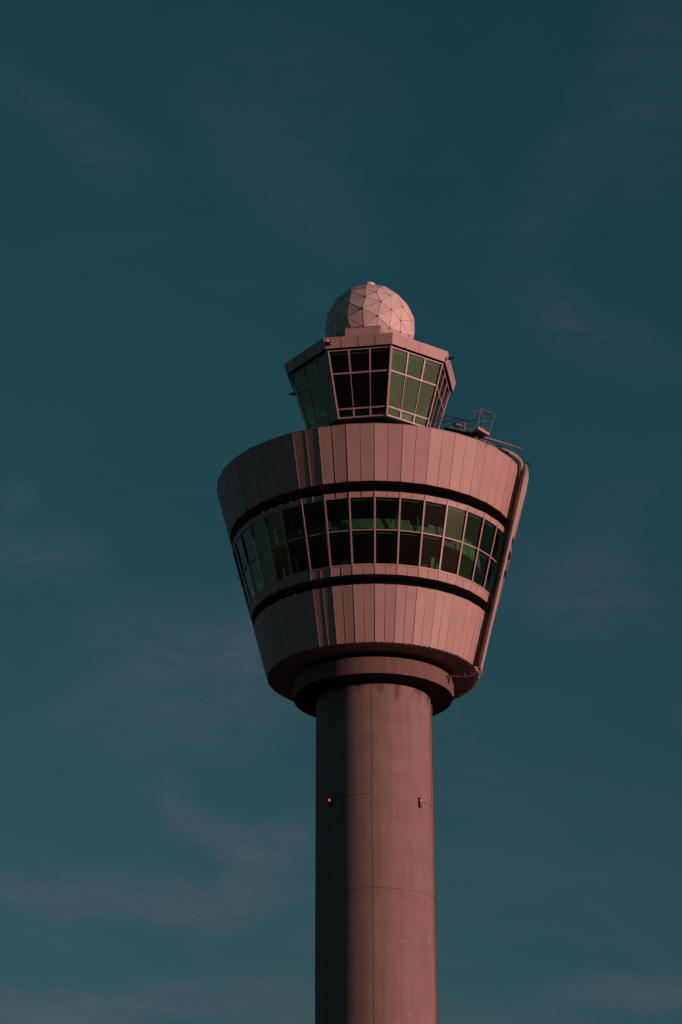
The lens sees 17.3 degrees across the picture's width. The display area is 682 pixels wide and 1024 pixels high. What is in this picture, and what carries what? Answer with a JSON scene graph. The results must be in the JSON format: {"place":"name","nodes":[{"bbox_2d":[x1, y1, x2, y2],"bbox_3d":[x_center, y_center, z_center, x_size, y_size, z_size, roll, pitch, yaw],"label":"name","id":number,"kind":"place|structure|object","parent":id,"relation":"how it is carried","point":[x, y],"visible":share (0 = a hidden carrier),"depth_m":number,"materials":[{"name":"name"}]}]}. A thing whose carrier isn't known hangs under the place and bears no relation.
{"place":"outdoors","nodes":[
{"label":"outdoors","id":0,"kind":"place"},
{"bbox_2d":[0,0,681,1023],"label":"sky","id":1,"kind":"structure","parent":0,"point":[190,190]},
{"bbox_2d":[217,325,523,1023],"bbox_3d":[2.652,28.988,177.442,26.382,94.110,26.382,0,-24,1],"label":"control tower","id":2,"kind":"structure","parent":0,"point":[366,649],"depth_m":179.07,"materials":[{"name":"concrete"}]},
{"bbox_2d":[233,546,249,611],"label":"window","id":3,"kind":"structure","parent":2,"relation":"in","point":[234,552],"depth_m":187.33,"materials":[{"name":"white"}]},
{"bbox_2d":[234,535,253,603],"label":"window","id":4,"kind":"structure","parent":2,"relation":"in","point":[238,556],"depth_m":185.76,"materials":[{"name":"white"}]},
{"bbox_2d":[242,566,252,599],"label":"window","id":5,"kind":"structure","parent":2,"relation":"in","point":[242,566],"depth_m":191.49,"materials":[{"name":"grey"}]},
{"bbox_2d":[239,526,261,595],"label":"window","id":6,"kind":"structure","parent":2,"relation":"in","point":[241,537],"depth_m":184.07,"materials":[{"name":"white"}]},
{"bbox_2d":[245,572,258,592],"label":"window","id":7,"kind":"structure","parent":2,"relation":"in","point":[254,579],"depth_m":193.49,"materials":[{"name":"grey"}]},
{"bbox_2d":[249,518,275,587],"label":"window","id":8,"kind":"structure","parent":2,"relation":"in","point":[250,526],"depth_m":182.48,"materials":[{"name":"white"}]},
{"bbox_2d":[263,510,290,580],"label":"window","id":9,"kind":"structure","parent":2,"relation":"in","point":[264,519],"depth_m":181.08,"materials":[{"name":"white"}]},
{"bbox_2d":[280,504,308,574],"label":"window","id":10,"kind":"structure","parent":2,"relation":"in","point":[281,511],"depth_m":179.89,"materials":[{"name":"white"}]},
{"bbox_2d":[291,368,315,427],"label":"cab window","id":11,"kind":"structure","parent":2,"relation":"in","point":[300,368],"depth_m":192.57,"materials":[{"name":"white"}]},
{"bbox_2d":[304,404,322,425],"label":"cab window","id":12,"kind":"structure","parent":2,"relation":"in","point":[304,404],"depth_m":198.85,"materials":[{"name":"grey"}]},
{"bbox_2d":[302,360,327,426],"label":"cab window","id":13,"kind":"structure","parent":2,"relation":"in","point":[308,388],"depth_m":191.40,"materials":[{"name":"white"}]},
{"bbox_2d":[301,500,329,570],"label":"window","id":14,"kind":"structure","parent":2,"relation":"in","point":[302,509],"depth_m":178.88,"materials":[{"name":"white"}]},
{"bbox_2d":[314,352,336,424],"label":"cab window","id":15,"kind":"structure","parent":2,"relation":"in","point":[319,380],"depth_m":190.09,"materials":[{"name":"white"}]},
{"bbox_2d":[324,497,351,566],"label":"window","id":16,"kind":"structure","parent":2,"relation":"in","point":[326,519],"depth_m":178.23,"materials":[{"name":"white"}]},
{"bbox_2d":[328,349,352,418],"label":"cab window","id":17,"kind":"structure","parent":2,"relation":"in","point":[346,349],"depth_m":189.12,"materials":[{"name":"white"}]},
{"bbox_2d":[348,348,369,417],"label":"cab window","id":18,"kind":"structure","parent":2,"relation":"in","point":[354,416],"depth_m":188.89,"materials":[{"name":"white"}]},
{"bbox_2d":[348,496,373,564],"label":"window","id":19,"kind":"structure","parent":2,"relation":"in","point":[351,530],"depth_m":177.84,"materials":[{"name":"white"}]},
{"bbox_2d":[325,282,414,338],"bbox_3d":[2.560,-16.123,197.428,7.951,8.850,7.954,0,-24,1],"label":"radome","id":20,"kind":"object","parent":2,"relation":"on","point":[386,309],"visible":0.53,"depth_m":194.58,"materials":[{"name":"white fibreglass panels"},{"name":"paint"}]},
{"bbox_2d":[369,346,389,416],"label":"cab window","id":21,"kind":"structure","parent":2,"relation":"in","point":[370,370],"depth_m":188.71,"materials":[{"name":"white"}]},
{"bbox_2d":[374,496,398,564],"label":"window","id":22,"kind":"structure","parent":2,"relation":"in","point":[375,529],"depth_m":177.75,"materials":[{"name":"white"}]},
{"bbox_2d":[388,346,407,419],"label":"cab window","id":23,"kind":"structure","parent":2,"relation":"in","point":[392,346],"depth_m":188.80,"materials":[{"name":"white"}]},
{"bbox_2d":[397,497,423,566],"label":"window","id":24,"kind":"structure","parent":2,"relation":"in","point":[399,530],"depth_m":177.97,"materials":[{"name":"white"}]},
{"bbox_2d":[399,352,424,423],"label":"cab window","id":25,"kind":"structure","parent":2,"relation":"in","point":[405,417],"depth_m":189.54,"materials":[{"name":"white"}]},
{"bbox_2d":[418,797,421,807],"bbox_3d":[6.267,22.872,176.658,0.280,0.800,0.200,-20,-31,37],"label":"obstruction light","id":26,"kind":"object","parent":2,"relation":"attached to","point":[419,802],"visible":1,"depth_m":176.63,"materials":[{"name":"grey metal"}]},
{"bbox_2d":[413,358,440,426],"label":"cab window","id":27,"kind":"structure","parent":2,"relation":"in","point":[425,358],"depth_m":190.47,"materials":[{"name":"white"}]},
{"bbox_2d":[423,401,436,426],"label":"cab window","id":28,"kind":"structure","parent":2,"relation":"in","point":[435,401],"depth_m":197.52,"materials":[{"name":"white"}]},
{"bbox_2d":[418,499,446,569],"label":"window","id":29,"kind":"structure","parent":2,"relation":"in","point":[424,502],"depth_m":178.45,"materials":[{"name":"white"}]},
{"bbox_2d":[430,374,446,426],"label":"cab window","id":30,"kind":"structure","parent":2,"relation":"in","point":[444,374],"depth_m":192.95,"materials":[{"name":"white"}]},
{"bbox_2d":[434,383,449,426],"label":"cab window","id":31,"kind":"structure","parent":2,"relation":"in","point":[447,383],"depth_m":194.65,"materials":[{"name":"white"}]},
{"bbox_2d":[438,504,466,574],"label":"window","id":32,"kind":"structure","parent":2,"relation":"in","point":[446,508],"depth_m":179.23,"materials":[{"name":"white"}]},
{"bbox_2d":[456,510,482,580],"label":"window","id":33,"kind":"structure","parent":2,"relation":"in","point":[466,512],"depth_m":180.24,"materials":[{"name":"white"}]},
{"bbox_2d":[470,517,495,587],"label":"window","id":34,"kind":"structure","parent":2,"relation":"in","point":[482,522],"depth_m":181.48,"materials":[{"name":"white"}]},
{"bbox_2d":[435,408,532,677],"bbox_3d":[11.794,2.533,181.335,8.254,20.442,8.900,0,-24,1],"label":"facade gantry","id":35,"kind":"object","parent":2,"relation":"attached to","point":[519,494],"visible":1,"depth_m":183.11,"materials":[{"name":"silver metal"}]},
{"bbox_2d":[482,525,503,593],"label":"window","id":36,"kind":"structure","parent":2,"relation":"in","point":[495,529],"depth_m":182.90,"materials":[{"name":"white"}]},
{"bbox_2d":[496,559,508,610],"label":"window","id":37,"kind":"structure","parent":2,"relation":"in","point":[508,559],"depth_m":187.51,"materials":[{"name":"white"}]}
]}

